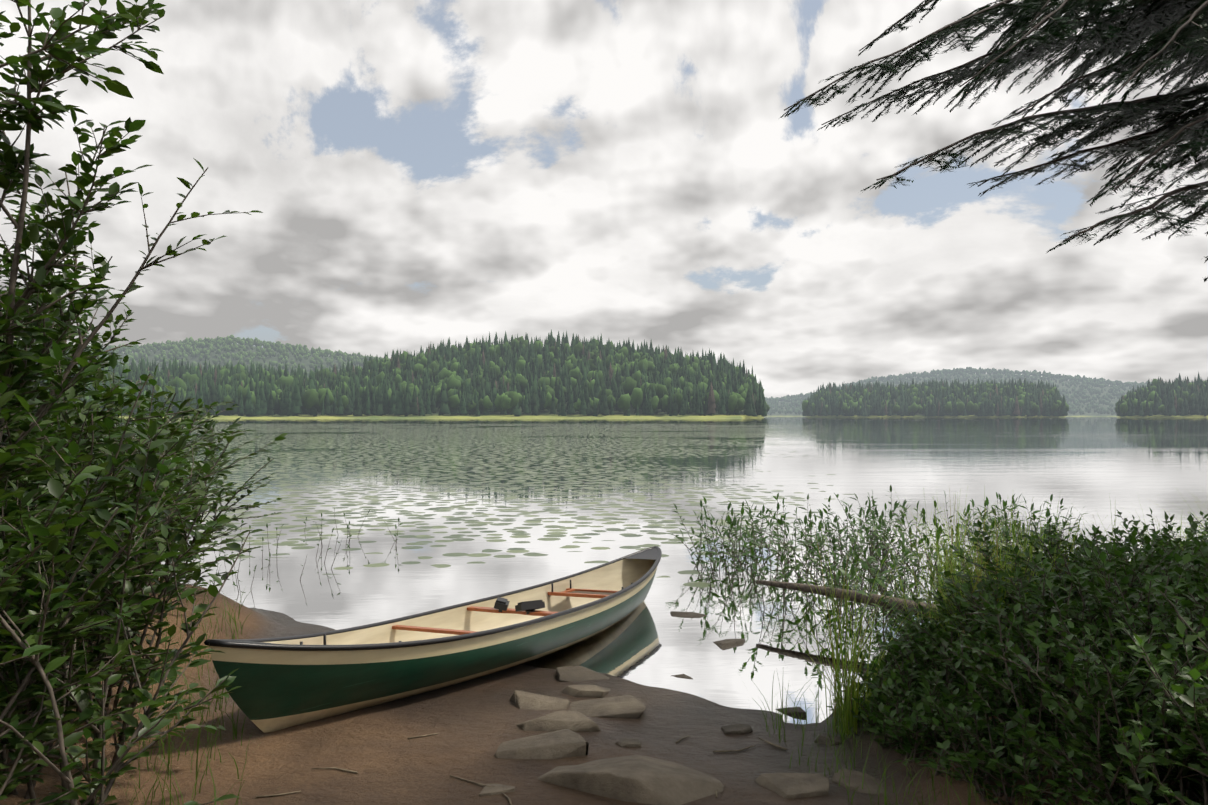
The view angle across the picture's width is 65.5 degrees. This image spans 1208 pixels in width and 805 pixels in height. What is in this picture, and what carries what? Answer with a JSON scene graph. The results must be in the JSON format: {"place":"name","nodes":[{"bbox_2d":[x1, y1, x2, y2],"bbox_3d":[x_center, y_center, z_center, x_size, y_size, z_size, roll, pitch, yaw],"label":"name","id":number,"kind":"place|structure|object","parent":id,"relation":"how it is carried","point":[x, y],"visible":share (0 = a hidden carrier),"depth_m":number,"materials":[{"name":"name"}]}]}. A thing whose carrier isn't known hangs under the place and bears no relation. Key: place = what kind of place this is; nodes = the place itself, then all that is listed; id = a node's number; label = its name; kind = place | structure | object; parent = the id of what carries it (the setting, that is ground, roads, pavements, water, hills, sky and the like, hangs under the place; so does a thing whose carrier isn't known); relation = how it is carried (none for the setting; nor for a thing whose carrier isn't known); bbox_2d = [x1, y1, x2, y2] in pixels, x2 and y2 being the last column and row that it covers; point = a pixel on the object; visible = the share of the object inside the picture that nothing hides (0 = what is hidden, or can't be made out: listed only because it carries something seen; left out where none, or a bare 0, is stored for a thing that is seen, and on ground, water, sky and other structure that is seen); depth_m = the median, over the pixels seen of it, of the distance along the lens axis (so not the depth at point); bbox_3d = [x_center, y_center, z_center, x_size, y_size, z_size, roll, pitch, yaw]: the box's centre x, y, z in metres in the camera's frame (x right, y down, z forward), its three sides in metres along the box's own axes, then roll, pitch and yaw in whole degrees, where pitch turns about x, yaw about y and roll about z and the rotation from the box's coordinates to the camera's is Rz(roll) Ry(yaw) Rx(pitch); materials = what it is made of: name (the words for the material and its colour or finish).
{"place":"outdoors","nodes":[
{"label":"outdoors","id":0,"kind":"place"},
{"bbox_2d":[0,344,1207,804],"bbox_3d":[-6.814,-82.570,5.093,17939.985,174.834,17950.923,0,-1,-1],"label":"ground","id":1,"kind":"structure","parent":0,"point":[472,724],"depth_m":4.77,"materials":[{"name":"brown soil"}]},
{"bbox_2d":[0,0,287,804],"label":"alder bush","id":2,"kind":"object","parent":1,"relation":"on","point":[56,487],"depth_m":3.99,"materials":[{"name":"green plant"}]},
{"bbox_2d":[19,335,389,377],"bbox_3d":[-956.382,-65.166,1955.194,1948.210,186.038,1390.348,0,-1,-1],"label":"forest","id":3,"kind":"object","parent":1,"relation":"on","point":[269,346],"visible":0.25,"depth_m":2059.33,"materials":[{"name":"green plant"}]},
{"bbox_2d":[27,329,769,416],"bbox_3d":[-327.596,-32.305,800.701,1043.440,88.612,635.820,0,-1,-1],"label":"forest","id":4,"kind":"object","parent":1,"relation":"on","point":[651,381],"visible":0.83,"depth_m":783.46,"materials":[{"name":"green plant"}]},
{"bbox_2d":[479,784,514,795],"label":"stone","id":5,"kind":"object","parent":1,"relation":"on","point":[495,789],"visible":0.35,"depth_m":4.14,"materials":[{"name":"grey stone"}]},
{"bbox_2d":[256,733,786,804],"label":"twigs","id":6,"kind":"object","parent":1,"relation":"on","point":[477,783],"visible":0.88,"depth_m":4.35,"materials":[{"name":"brown wood"}]},
{"bbox_2d":[509,690,569,709],"bbox_3d":[-0.393,1.822,5.566,0.393,0.162,0.299,5,1,16],"label":"stone","id":7,"kind":"object","parent":1,"relation":"on","point":[524,700],"visible":0.4,"depth_m":5.51,"materials":[{"name":"grey stone"}]},
{"bbox_2d":[494,729,588,758],"bbox_3d":[-0.338,1.794,4.708,0.456,0.215,0.316,0,-2,-22],"label":"stone","id":8,"kind":"object","parent":1,"relation":"on","point":[562,743],"visible":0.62,"depth_m":4.63,"materials":[{"name":"grey stone"}]},
{"bbox_2d":[516,711,600,731],"bbox_3d":[-0.268,1.831,5.170,0.452,0.234,0.310,3,-1,-21],"label":"stone","id":9,"kind":"object","parent":1,"relation":"on","point":[575,721],"visible":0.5,"depth_m":5.08,"materials":[{"name":"grey stone"}]},
{"bbox_2d":[556,666,608,681],"bbox_3d":[-0.140,1.891,6.353,0.366,0.153,0.296,3,1,-9],"label":"stone","id":10,"kind":"object","parent":1,"relation":"on","point":[572,673],"visible":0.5,"depth_m":6.31,"materials":[{"name":"grey stone"}]},
{"bbox_2d":[561,685,608,697],"bbox_3d":[-0.130,1.845,5.887,0.331,0.148,0.272,1,-4,0],"label":"stone","id":11,"kind":"object","parent":1,"relation":"on","point":[594,691],"visible":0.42,"depth_m":5.79,"materials":[{"name":"grey stone"}]},
{"bbox_2d":[570,695,645,718],"bbox_3d":[-0.004,1.844,5.581,0.517,0.129,0.447,-3,-6,-8],"label":"stone","id":12,"kind":"object","parent":1,"relation":"on","point":[629,706],"visible":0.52,"depth_m":5.47,"materials":[{"name":"grey stone"}]},
{"bbox_2d":[78,572,1165,804],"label":"grass tufts","id":13,"kind":"object","parent":1,"relation":"on","point":[778,720],"visible":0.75,"depth_m":4.51,"materials":[{"name":"green plant"}]},
{"bbox_2d":[615,738,640,746],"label":"stone","id":14,"kind":"object","parent":1,"relation":"on","point":[625,742],"visible":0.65,"depth_m":4.84,"materials":[{"name":"grey stone"}]},
{"bbox_2d":[538,755,723,804],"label":"stone","id":15,"kind":"object","parent":1,"relation":"on","point":[642,779],"visible":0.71,"depth_m":4.15,"materials":[{"name":"grey stone"}]},
{"bbox_2d":[672,674,692,678],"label":"stone","id":16,"kind":"object","parent":1,"relation":"on","point":[684,676],"visible":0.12,"depth_m":6.41,"materials":[{"name":"grey stone"}]},
{"bbox_2d":[670,611,706,617],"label":"stone","id":17,"kind":"object","parent":1,"relation":"on","point":[685,614],"visible":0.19,"depth_m":8.39,"materials":[{"name":"grey stone"}]},
{"bbox_2d":[199,485,1200,637],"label":"water plants","id":18,"kind":"object","parent":1,"relation":"on","point":[855,555],"depth_m":10.57,"materials":[{"name":"green plant"}]},
{"bbox_2d":[713,638,744,648],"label":"stone","id":19,"kind":"object","parent":1,"relation":"on","point":[722,644],"visible":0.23,"depth_m":7.32,"materials":[{"name":"grey stone"}]},
{"bbox_2d":[721,723,752,734],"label":"stone","id":20,"kind":"object","parent":1,"relation":"on","point":[740,729],"visible":0.48,"depth_m":5.19,"materials":[{"name":"grey stone"}]},
{"bbox_2d":[775,707,805,716],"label":"stone","id":21,"kind":"object","parent":1,"relation":"on","point":[799,711],"visible":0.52,"depth_m":5.62,"materials":[{"name":"grey stone"}]},
{"bbox_2d":[755,773,829,798],"bbox_3d":[0.868,1.778,4.248,0.336,0.118,0.258,0,-1,-1],"label":"stone","id":22,"kind":"object","parent":1,"relation":"on","point":[793,785],"visible":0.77,"depth_m":4.25,"materials":[{"name":"grey stone"}]},
{"bbox_2d":[814,732,843,744],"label":"stone","id":23,"kind":"object","parent":1,"relation":"on","point":[823,736],"visible":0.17,"depth_m":5.06,"materials":[{"name":"grey stone"}]},
{"bbox_2d":[832,769,886,793],"bbox_3d":[1.188,1.800,4.360,0.256,0.102,0.202,5,5,10],"label":"stone","id":24,"kind":"object","parent":1,"relation":"on","point":[856,777],"visible":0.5,"depth_m":4.35,"materials":[{"name":"grey stone"}]},
{"bbox_2d":[802,377,1068,416],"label":"forest","id":25,"kind":"object","parent":1,"relation":"on","point":[956,398],"visible":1,"depth_m":1248.81,"materials":[{"name":"green plant"}]},
{"bbox_2d":[718,487,1207,737],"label":"reed grass","id":26,"kind":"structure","parent":1,"relation":"on","point":[849,693],"depth_m":5.35,"materials":[{"name":"green plant"}]},
{"bbox_2d":[765,367,1171,414],"bbox_3d":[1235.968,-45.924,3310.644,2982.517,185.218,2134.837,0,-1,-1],"label":"forest","id":27,"kind":"object","parent":1,"relation":"on","point":[1075,381],"visible":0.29,"depth_m":3247.52,"materials":[{"name":"green plant"}]},
{"bbox_2d":[780,0,1207,281],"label":"hemlock","id":28,"kind":"object","parent":1,"relation":"on","point":[1164,15],"depth_m":4.46,"materials":[{"name":"green plant"}]},
{"bbox_2d":[825,508,1207,804],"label":"bank shrubs","id":29,"kind":"object","parent":1,"relation":"on","point":[1133,687],"depth_m":3.96,"materials":[{"name":"green plant"}]},
{"bbox_2d":[1115,371,1207,415],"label":"forest","id":30,"kind":"object","parent":1,"relation":"on","point":[1167,398],"visible":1,"depth_m":1021.71,"materials":[{"name":"green plant"}]},
{"bbox_2d":[0,0,1207,397],"label":"sky","id":31,"kind":"structure","parent":0,"point":[419,173],"materials":[{"name":"white"}]},
{"bbox_2d":[39,417,1207,723],"bbox_3d":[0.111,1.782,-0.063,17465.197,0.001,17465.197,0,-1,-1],"label":"lake water","id":32,"kind":"structure","parent":0,"point":[483,507],"depth_m":19.13,"materials":[{"name":"grey liquid"}]},
{"bbox_2d":[204,546,661,732],"bbox_3d":[-0.698,1.580,6.945,0.950,0.580,5.395,-3,-4,27],"label":"canoe","id":33,"kind":"object","parent":32,"relation":"on","point":[286,682],"visible":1,"depth_m":5.76,"materials":[{"name":"green"}]},
{"bbox_2d":[756,580,949,620],"bbox_3d":[2.733,1.574,7.088,0.206,0.295,3.874,1,-1,-43],"label":"floating log","id":34,"kind":"object","parent":32,"relation":"in","point":[801,587],"visible":0.29,"depth_m":7.78,"materials":[{"name":"brown wood"}]}
]}

